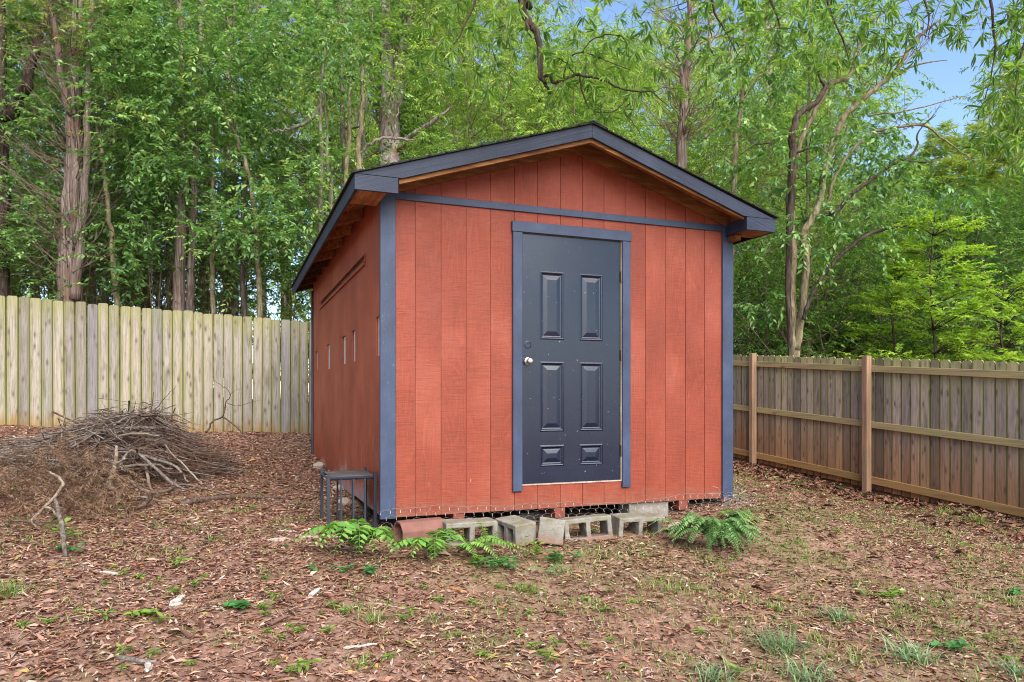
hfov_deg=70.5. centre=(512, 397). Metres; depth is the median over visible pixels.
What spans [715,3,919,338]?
understory tree
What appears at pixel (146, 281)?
woodland bush
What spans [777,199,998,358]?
woodland bush
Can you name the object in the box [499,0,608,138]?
pine tree
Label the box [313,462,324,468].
stone
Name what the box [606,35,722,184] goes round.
understory tree
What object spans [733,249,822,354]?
woodland bush
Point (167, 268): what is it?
understory tree
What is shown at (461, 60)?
pine tree
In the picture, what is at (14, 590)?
grass tuft
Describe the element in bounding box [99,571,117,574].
wood scrap
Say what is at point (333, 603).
weed seedling
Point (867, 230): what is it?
understory tree
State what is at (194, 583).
weed seedling
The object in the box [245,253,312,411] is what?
woodland bush
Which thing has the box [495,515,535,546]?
concrete block
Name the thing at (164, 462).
dead branch
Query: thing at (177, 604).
wood scrap
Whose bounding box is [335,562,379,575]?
leafy plant
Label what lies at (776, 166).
understory tree
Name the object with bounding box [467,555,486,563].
leafy plant
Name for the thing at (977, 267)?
woodland bush
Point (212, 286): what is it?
slender tree
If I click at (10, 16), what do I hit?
understory tree
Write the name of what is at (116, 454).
fallen branch
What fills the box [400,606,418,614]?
weed seedling
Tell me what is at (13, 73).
understory tree
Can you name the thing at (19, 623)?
weed seedling
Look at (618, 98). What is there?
distant wood
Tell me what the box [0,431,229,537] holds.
dead cedar heap
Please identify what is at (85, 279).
woodland bush
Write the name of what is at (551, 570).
sword fern
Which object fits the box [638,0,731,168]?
cedar tree
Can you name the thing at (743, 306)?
woodland bush
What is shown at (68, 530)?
leafy plant
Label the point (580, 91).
understory tree
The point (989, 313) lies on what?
sapling
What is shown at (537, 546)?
leafy plant
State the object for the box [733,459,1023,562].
leaf litter
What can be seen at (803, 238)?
spreading tree
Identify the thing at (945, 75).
sky
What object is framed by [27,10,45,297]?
pine tree
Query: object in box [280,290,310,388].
woodland bush
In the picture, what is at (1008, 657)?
weed seedling
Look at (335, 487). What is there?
stone
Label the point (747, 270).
woodland bush
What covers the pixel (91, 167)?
understory tree
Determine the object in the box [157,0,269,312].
pine tree
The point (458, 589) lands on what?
wood scrap
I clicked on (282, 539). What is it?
stone
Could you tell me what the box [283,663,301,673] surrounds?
weed seedling
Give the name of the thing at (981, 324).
woodland bush
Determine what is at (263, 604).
weed seedling
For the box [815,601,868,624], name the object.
grass tuft
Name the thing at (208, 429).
dead branch
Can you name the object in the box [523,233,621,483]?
door
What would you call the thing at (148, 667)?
wood scrap
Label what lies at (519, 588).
grass tuft
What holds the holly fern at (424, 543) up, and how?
on the ground at (16, 635)
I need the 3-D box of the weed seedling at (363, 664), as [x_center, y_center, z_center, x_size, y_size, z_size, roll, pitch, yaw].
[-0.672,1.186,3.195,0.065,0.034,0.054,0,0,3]
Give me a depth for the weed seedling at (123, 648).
3.18 m
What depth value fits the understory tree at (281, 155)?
15.03 m
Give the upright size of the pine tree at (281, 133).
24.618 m
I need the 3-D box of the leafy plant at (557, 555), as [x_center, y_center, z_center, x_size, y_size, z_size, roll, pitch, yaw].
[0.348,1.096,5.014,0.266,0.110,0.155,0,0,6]
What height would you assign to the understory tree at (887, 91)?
20.929 m
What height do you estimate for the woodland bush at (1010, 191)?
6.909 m
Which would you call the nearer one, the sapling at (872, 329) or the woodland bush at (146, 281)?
the sapling at (872, 329)
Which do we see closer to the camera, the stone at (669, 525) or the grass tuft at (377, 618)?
the grass tuft at (377, 618)
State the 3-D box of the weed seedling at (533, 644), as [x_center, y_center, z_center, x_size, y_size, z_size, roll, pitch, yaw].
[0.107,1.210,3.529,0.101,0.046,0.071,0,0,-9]
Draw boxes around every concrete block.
[442,517,497,547]
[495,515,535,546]
[537,517,564,545]
[558,514,612,540]
[610,512,661,536]
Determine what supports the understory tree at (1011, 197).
on the ground at (16, 635)
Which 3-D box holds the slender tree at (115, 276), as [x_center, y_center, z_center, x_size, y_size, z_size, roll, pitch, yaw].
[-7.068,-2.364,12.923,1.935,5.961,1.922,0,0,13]
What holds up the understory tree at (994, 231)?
on the ground at (16, 635)
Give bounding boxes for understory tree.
[0,0,192,302]
[1,0,264,305]
[5,0,57,287]
[5,0,83,286]
[5,0,152,306]
[6,4,52,163]
[6,7,49,291]
[6,7,63,286]
[6,35,57,297]
[8,2,161,302]
[8,7,212,307]
[28,0,305,350]
[30,0,326,350]
[46,0,265,308]
[97,0,368,319]
[186,0,501,306]
[203,0,377,373]
[240,0,472,341]
[248,0,481,312]
[285,1,483,216]
[300,0,488,222]
[300,0,542,191]
[329,0,609,169]
[334,38,498,158]
[364,8,527,155]
[369,0,558,154]
[402,0,655,159]
[433,22,623,142]
[441,3,645,144]
[444,55,560,141]
[466,23,659,139]
[482,4,696,160]
[509,0,677,155]
[523,26,668,141]
[553,8,713,173]
[576,45,771,296]
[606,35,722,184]
[612,0,856,354]
[626,29,739,181]
[632,20,817,344]
[669,33,906,354]
[687,63,847,351]
[689,0,985,358]
[694,89,832,252]
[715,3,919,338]
[730,103,886,291]
[749,157,892,342]
[760,162,952,358]
[772,7,949,298]
[795,169,942,350]
[819,162,1016,360]
[850,174,978,349]
[872,174,1023,361]
[887,173,1023,347]
[914,163,1002,265]
[917,184,1023,362]
[940,2,1023,360]
[942,154,1023,283]
[972,185,1023,355]
[985,72,1023,277]
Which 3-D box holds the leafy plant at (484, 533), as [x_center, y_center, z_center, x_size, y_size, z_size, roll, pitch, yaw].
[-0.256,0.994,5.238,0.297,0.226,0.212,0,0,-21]
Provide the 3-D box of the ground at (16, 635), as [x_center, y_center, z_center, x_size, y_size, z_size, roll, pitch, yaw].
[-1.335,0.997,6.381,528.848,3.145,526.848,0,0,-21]
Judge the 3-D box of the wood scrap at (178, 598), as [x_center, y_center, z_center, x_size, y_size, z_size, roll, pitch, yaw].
[-1.766,1.070,3.810,0.043,0.049,0.116,0,0,15]
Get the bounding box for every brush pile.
[0,392,259,489]
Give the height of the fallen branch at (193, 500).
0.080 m
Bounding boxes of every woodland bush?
[0,142,175,352]
[0,211,57,297]
[8,188,58,298]
[10,174,111,302]
[11,169,228,351]
[13,237,55,298]
[18,228,147,329]
[38,185,255,353]
[52,148,265,357]
[94,193,280,369]
[153,267,284,398]
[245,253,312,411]
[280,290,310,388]
[733,204,855,356]
[733,235,918,358]
[733,240,858,357]
[733,242,798,354]
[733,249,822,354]
[734,245,902,357]
[747,187,967,356]
[753,219,899,355]
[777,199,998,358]
[784,161,968,356]
[798,262,970,358]
[828,282,986,361]
[830,199,1023,356]
[855,231,1023,362]
[873,202,1023,356]
[902,218,1023,362]
[908,184,1023,356]
[910,243,1023,361]
[919,306,1023,360]
[922,167,1023,285]
[971,238,1023,361]
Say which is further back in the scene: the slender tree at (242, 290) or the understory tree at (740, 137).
the understory tree at (740, 137)
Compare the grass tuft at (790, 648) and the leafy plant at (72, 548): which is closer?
the grass tuft at (790, 648)
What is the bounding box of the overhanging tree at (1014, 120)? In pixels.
[410,0,1023,197]
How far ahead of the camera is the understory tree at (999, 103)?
14.35 m
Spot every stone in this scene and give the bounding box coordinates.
[267,537,285,541]
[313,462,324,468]
[332,485,343,489]
[338,498,351,505]
[666,522,693,533]
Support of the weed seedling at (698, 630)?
on the ground at (16, 635)
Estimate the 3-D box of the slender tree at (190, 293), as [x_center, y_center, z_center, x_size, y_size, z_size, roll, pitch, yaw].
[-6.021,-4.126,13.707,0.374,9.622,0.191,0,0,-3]
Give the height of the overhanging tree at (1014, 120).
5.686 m
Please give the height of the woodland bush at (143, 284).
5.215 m
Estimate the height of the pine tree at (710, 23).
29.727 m
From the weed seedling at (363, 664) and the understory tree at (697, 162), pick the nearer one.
the weed seedling at (363, 664)
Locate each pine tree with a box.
[9,13,59,297]
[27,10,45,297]
[46,6,160,295]
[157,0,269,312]
[187,0,308,314]
[198,0,322,318]
[209,0,240,315]
[216,3,345,366]
[258,0,336,312]
[313,0,444,144]
[346,0,495,152]
[416,19,525,139]
[427,3,500,145]
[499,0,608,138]
[629,0,783,176]
[760,11,789,341]
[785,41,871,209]
[883,71,1023,291]
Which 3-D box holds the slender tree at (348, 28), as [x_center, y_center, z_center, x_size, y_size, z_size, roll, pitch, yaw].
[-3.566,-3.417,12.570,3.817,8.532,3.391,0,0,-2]
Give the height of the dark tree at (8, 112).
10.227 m
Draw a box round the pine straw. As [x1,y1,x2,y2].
[0,425,1023,681]
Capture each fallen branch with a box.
[2,520,59,526]
[30,471,64,527]
[53,498,67,556]
[58,410,66,453]
[94,477,176,495]
[106,445,125,503]
[120,449,188,490]
[121,493,169,502]
[135,440,153,497]
[135,495,152,510]
[165,483,233,494]
[177,494,286,504]
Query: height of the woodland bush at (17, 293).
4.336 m
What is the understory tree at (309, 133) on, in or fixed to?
on the ground at (16, 635)
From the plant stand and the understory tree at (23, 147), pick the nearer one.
the plant stand
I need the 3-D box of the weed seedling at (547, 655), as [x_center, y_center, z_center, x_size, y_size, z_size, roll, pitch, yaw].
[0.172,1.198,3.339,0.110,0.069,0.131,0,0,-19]
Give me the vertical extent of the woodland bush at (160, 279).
5.560 m
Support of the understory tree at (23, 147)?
on the ground at (16, 635)
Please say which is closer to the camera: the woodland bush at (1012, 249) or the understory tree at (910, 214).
the woodland bush at (1012, 249)
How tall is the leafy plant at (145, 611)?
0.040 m
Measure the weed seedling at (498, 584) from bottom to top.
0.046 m
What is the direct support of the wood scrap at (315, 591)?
on the ground at (16, 635)
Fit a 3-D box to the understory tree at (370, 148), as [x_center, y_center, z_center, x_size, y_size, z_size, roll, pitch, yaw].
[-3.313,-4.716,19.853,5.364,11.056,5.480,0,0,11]
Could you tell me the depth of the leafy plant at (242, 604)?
3.77 m
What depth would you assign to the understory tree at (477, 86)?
36.40 m
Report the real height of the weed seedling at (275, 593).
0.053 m
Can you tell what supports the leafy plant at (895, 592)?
on the ground at (16, 635)
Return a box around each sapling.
[833,250,952,360]
[862,204,1012,362]
[941,271,1023,363]
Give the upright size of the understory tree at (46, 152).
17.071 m
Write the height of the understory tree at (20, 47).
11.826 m
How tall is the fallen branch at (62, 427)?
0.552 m
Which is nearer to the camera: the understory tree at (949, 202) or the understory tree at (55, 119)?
the understory tree at (55, 119)
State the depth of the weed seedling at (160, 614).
3.51 m
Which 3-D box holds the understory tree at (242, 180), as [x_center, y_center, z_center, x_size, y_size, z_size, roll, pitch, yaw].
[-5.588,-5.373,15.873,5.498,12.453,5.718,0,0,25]
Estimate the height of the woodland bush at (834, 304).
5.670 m
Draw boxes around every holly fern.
[295,518,400,553]
[388,528,464,559]
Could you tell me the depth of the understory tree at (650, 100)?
28.14 m
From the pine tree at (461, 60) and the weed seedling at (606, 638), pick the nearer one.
the weed seedling at (606, 638)
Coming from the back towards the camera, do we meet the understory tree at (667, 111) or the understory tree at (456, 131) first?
the understory tree at (667, 111)
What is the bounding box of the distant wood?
[14,0,1023,400]
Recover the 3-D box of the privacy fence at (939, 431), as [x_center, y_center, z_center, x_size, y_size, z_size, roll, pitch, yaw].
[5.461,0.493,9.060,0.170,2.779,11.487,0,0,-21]
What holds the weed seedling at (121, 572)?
on the ground at (16, 635)
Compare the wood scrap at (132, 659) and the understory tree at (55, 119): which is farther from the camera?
the understory tree at (55, 119)
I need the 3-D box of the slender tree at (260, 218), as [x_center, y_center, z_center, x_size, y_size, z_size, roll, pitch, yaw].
[-4.650,-2.692,12.942,3.580,6.922,2.551,0,0,-21]
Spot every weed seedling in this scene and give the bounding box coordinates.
[14,620,34,628]
[37,617,59,624]
[72,606,84,614]
[91,608,116,620]
[115,643,136,654]
[115,664,128,672]
[116,568,129,575]
[133,573,146,578]
[144,648,161,657]
[150,611,173,624]
[164,585,182,594]
[169,557,194,566]
[183,658,196,664]
[184,576,206,588]
[257,599,273,609]
[259,609,275,616]
[264,591,281,599]
[266,659,279,666]
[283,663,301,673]
[288,658,325,672]
[317,623,336,632]
[325,601,340,606]
[335,608,351,614]
[355,662,367,669]
[381,652,395,661]
[394,613,411,621]
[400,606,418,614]
[430,596,446,601]
[439,631,452,639]
[467,598,478,603]
[474,649,495,656]
[492,581,507,589]
[513,627,523,633]
[525,642,543,649]
[535,648,559,665]
[549,635,566,647]
[576,640,590,646]
[604,634,614,642]
[692,626,706,634]
[725,662,749,677]
[1000,654,1019,661]
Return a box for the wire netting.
[380,492,744,527]
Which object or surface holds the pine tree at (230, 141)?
on the ground at (16, 635)
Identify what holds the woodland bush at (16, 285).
on the ground at (16, 635)
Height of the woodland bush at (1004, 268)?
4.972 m
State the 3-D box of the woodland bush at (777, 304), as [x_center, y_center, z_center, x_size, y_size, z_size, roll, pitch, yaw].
[5.727,-0.656,13.799,3.986,4.712,3.430,0,0,0]
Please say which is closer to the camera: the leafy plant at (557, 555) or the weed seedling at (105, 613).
the weed seedling at (105, 613)
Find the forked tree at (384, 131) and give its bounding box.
[276,0,506,164]
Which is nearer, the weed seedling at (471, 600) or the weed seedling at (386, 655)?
the weed seedling at (386, 655)
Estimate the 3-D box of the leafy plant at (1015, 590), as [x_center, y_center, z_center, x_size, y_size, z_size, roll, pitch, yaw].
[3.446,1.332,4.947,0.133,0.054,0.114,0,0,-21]
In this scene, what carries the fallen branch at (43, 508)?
on the ground at (16, 635)
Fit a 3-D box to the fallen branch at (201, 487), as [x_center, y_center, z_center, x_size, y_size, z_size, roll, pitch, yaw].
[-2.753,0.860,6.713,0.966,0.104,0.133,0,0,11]
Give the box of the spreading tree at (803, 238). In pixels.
[653,0,1007,357]
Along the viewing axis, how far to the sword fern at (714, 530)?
5.50 m
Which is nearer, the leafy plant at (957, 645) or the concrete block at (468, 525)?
the leafy plant at (957, 645)
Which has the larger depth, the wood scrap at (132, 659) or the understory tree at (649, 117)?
the understory tree at (649, 117)
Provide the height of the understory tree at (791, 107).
10.832 m
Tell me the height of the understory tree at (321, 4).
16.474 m
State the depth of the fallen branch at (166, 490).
6.26 m
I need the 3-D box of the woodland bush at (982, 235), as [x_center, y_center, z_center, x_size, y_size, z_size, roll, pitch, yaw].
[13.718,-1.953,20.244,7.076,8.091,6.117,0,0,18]
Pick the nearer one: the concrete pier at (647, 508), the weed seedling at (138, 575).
the weed seedling at (138, 575)
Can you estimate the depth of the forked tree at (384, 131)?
14.65 m
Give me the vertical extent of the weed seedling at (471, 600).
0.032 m
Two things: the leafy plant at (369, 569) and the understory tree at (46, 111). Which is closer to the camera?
the leafy plant at (369, 569)
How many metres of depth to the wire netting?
5.93 m
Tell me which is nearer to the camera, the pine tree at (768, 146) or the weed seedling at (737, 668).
the weed seedling at (737, 668)
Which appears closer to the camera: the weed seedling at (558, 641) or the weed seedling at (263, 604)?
the weed seedling at (558, 641)
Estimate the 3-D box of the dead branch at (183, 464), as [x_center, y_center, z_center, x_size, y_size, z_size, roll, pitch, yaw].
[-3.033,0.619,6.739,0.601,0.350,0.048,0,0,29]
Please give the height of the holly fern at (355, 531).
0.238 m
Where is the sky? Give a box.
[6,0,1023,398]
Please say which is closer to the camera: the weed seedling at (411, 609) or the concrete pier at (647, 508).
the weed seedling at (411, 609)
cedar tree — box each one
[0,0,156,410]
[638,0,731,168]
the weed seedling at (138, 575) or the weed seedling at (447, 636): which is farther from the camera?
the weed seedling at (138, 575)
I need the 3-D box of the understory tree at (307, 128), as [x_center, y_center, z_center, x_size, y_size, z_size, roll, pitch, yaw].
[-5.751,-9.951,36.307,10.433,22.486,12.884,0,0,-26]
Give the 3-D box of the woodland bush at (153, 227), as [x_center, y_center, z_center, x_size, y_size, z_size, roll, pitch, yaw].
[-7.927,-1.974,15.156,3.339,5.233,3.687,0,0,40]
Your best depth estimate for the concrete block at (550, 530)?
5.39 m
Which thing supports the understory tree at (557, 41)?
on the ground at (16, 635)
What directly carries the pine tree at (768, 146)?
on the ground at (16, 635)
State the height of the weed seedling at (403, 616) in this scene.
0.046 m
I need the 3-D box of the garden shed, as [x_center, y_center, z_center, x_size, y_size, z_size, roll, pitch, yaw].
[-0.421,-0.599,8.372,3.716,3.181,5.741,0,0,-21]
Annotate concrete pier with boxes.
[513,509,553,519]
[618,501,667,523]
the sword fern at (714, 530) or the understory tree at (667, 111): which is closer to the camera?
the sword fern at (714, 530)
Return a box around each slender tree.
[14,0,323,368]
[37,112,194,318]
[140,49,334,317]
[177,0,425,233]
[186,0,203,312]
[209,76,216,386]
[240,170,250,401]
[323,90,333,212]
[343,77,350,186]
[355,50,364,169]
[731,29,772,288]
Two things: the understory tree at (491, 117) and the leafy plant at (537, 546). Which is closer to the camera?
the leafy plant at (537, 546)
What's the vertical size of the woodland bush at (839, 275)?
6.464 m
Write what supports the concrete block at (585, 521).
on the ground at (16, 635)
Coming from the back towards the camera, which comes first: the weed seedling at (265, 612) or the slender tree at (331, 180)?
the slender tree at (331, 180)
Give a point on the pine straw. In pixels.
(518, 577)
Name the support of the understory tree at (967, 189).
on the ground at (16, 635)
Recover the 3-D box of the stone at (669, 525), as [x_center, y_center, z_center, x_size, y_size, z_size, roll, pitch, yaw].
[1.407,1.093,6.020,0.258,0.114,0.222,-3,5,-21]
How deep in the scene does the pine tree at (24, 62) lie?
33.00 m
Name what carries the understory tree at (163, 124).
on the ground at (16, 635)
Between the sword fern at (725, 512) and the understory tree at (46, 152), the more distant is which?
the understory tree at (46, 152)
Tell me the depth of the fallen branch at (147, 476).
6.59 m
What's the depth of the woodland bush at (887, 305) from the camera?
14.20 m
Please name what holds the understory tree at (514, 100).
on the ground at (16, 635)
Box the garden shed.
[290,120,778,519]
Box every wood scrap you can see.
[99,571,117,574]
[106,655,156,664]
[144,662,151,672]
[169,594,184,604]
[169,602,182,608]
[308,588,319,596]
[343,643,376,648]
[447,586,466,592]
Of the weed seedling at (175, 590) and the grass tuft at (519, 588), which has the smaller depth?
the weed seedling at (175, 590)
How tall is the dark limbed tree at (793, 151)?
6.981 m
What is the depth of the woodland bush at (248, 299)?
22.86 m
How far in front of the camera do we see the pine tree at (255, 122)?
39.37 m
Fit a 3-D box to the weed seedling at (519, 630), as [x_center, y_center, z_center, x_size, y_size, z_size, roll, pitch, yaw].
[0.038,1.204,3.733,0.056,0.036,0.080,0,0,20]
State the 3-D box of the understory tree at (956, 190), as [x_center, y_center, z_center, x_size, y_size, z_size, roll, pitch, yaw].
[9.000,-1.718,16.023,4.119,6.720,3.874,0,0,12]
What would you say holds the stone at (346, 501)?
on the ground at (16, 635)
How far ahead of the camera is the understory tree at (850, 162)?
28.75 m
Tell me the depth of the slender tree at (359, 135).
13.56 m
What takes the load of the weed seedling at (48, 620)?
on the ground at (16, 635)
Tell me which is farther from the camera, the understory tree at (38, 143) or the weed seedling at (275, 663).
the understory tree at (38, 143)
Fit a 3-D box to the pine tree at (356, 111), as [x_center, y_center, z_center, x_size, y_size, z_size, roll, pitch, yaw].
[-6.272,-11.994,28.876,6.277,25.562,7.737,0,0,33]
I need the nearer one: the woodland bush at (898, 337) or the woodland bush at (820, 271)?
the woodland bush at (898, 337)
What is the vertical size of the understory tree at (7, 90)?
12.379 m
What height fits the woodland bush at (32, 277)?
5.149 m
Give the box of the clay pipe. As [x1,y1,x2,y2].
[393,517,443,546]
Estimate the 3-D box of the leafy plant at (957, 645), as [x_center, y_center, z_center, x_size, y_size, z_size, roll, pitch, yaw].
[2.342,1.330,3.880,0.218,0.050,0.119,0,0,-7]
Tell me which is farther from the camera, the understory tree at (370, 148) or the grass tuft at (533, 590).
the understory tree at (370, 148)
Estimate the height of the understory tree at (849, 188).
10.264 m
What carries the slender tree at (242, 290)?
on the ground at (16, 635)
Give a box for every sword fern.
[455,535,534,559]
[525,564,573,574]
[648,518,696,540]
[668,510,771,555]
[715,508,763,521]
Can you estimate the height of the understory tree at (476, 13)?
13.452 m
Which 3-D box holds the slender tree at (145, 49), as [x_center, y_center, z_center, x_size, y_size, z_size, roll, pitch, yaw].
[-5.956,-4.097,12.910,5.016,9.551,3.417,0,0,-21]
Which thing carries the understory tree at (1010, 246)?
on the ground at (16, 635)
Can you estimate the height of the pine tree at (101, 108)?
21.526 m
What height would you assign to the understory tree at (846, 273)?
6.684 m
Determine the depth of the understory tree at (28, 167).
29.26 m
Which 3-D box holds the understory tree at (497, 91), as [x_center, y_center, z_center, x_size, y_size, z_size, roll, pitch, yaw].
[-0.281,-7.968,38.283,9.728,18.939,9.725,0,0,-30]
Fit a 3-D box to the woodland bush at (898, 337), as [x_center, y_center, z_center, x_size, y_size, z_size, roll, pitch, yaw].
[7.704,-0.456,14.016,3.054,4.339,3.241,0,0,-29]
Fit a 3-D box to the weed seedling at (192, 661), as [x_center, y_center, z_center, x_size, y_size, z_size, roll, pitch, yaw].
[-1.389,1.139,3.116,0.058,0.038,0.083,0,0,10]
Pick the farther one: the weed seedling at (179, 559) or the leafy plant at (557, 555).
the leafy plant at (557, 555)
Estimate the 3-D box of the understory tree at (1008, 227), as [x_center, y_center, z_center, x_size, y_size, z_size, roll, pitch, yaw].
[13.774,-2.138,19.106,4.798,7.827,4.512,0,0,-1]
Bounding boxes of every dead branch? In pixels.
[89,463,172,479]
[95,432,158,444]
[129,452,188,482]
[165,444,205,483]
[205,378,284,455]
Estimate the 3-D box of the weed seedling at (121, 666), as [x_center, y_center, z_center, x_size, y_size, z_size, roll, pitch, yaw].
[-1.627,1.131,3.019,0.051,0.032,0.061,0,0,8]
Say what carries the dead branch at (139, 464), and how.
on the brush pile at (192, 467)
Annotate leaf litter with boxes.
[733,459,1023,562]
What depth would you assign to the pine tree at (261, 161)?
32.51 m
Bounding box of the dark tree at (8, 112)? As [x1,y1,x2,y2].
[0,0,67,296]
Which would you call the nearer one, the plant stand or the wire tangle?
the plant stand
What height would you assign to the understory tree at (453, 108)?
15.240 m
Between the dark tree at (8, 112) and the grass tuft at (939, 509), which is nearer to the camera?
the grass tuft at (939, 509)
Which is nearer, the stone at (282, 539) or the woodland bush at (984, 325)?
the stone at (282, 539)
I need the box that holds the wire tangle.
[710,483,757,509]
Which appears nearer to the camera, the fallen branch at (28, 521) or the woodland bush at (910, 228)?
the fallen branch at (28, 521)
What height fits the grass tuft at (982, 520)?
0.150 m
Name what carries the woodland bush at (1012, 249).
on the ground at (16, 635)
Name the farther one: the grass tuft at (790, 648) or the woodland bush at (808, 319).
the woodland bush at (808, 319)
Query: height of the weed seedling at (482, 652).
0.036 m
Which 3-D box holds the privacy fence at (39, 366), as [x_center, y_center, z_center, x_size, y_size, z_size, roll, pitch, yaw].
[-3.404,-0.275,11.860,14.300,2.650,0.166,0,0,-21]
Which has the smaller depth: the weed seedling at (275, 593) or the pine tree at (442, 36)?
the weed seedling at (275, 593)
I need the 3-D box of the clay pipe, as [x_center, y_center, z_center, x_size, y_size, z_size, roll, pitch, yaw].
[-0.681,0.990,5.325,0.345,0.185,0.198,0,4,-30]
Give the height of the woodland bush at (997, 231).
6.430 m
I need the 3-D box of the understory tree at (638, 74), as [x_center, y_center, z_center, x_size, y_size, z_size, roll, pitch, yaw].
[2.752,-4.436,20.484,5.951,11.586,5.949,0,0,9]
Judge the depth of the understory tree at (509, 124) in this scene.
14.61 m
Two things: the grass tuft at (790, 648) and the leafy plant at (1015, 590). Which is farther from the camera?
the leafy plant at (1015, 590)
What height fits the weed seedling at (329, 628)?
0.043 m
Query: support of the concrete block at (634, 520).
on the ground at (16, 635)
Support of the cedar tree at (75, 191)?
on the ground at (16, 635)
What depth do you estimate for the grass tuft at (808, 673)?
3.40 m
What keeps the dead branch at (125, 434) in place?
on the brush pile at (192, 467)
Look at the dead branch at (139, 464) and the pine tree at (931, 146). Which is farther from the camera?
the pine tree at (931, 146)
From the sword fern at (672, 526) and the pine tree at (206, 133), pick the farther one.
the pine tree at (206, 133)
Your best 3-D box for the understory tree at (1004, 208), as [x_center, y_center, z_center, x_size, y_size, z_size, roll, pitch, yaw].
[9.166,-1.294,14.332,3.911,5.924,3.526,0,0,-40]
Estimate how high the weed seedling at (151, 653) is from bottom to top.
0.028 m
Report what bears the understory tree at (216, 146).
on the ground at (16, 635)
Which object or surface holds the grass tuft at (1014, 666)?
on the ground at (16, 635)
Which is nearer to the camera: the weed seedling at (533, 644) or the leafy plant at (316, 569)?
the weed seedling at (533, 644)
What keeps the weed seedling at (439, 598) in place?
on the ground at (16, 635)
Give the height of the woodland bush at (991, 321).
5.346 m
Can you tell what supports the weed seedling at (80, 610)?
on the ground at (16, 635)
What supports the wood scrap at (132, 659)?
on the ground at (16, 635)
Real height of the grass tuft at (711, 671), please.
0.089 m
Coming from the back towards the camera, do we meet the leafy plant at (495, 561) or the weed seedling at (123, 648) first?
the leafy plant at (495, 561)
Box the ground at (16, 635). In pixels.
[0,399,1023,681]
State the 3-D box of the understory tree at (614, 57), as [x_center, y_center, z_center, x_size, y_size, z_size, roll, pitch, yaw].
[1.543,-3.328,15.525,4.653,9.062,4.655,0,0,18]
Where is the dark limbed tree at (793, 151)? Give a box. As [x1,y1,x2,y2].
[737,73,943,355]
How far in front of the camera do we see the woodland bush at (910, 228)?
18.21 m
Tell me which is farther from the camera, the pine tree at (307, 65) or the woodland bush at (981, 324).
the pine tree at (307, 65)
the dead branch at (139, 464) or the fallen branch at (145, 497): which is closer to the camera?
the fallen branch at (145, 497)
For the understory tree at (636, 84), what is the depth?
37.21 m
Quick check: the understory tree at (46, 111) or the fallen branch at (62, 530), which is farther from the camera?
the understory tree at (46, 111)
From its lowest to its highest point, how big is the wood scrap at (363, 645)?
0.018 m
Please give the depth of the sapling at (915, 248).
11.80 m
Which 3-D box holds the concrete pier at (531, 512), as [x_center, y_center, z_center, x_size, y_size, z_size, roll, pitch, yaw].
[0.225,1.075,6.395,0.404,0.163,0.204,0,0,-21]
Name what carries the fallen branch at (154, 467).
on the brush pile at (192, 467)
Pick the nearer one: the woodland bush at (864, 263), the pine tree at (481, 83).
the woodland bush at (864, 263)
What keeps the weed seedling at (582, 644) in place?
on the ground at (16, 635)
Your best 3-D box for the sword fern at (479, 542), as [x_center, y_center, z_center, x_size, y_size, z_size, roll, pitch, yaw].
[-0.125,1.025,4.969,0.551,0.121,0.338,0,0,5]
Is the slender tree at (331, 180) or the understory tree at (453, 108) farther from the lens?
the understory tree at (453, 108)
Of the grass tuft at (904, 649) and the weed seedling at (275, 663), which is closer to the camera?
the weed seedling at (275, 663)
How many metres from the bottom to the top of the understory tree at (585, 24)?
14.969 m
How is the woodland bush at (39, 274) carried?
on the ground at (16, 635)
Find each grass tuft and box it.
[0,579,51,598]
[346,605,395,624]
[503,581,534,593]
[515,581,547,597]
[666,651,762,681]
[728,614,831,661]
[764,649,864,681]
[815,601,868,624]
[869,629,955,669]
[933,505,971,515]
[959,511,989,525]
[985,651,1023,681]
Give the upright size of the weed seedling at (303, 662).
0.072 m
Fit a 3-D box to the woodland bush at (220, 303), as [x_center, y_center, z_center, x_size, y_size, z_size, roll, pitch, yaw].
[-6.348,-1.613,15.140,3.048,4.778,3.366,0,0,30]
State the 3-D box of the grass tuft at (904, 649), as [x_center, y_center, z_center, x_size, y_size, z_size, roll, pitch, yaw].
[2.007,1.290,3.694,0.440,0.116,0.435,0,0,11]
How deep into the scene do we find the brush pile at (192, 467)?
7.23 m
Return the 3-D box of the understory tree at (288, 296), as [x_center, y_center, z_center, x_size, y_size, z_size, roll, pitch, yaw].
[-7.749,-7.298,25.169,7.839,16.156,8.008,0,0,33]
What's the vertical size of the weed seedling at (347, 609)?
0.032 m
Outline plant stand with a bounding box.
[320,467,376,528]
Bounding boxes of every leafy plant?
[42,518,82,539]
[51,543,84,553]
[122,608,157,617]
[221,599,249,609]
[308,562,357,570]
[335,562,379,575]
[455,521,498,549]
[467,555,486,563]
[471,554,520,571]
[520,536,544,560]
[544,549,580,563]
[857,588,905,597]
[927,639,970,649]
[1006,586,1023,595]
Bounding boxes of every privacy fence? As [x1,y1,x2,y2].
[0,296,310,432]
[733,353,1023,518]
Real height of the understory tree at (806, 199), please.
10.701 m

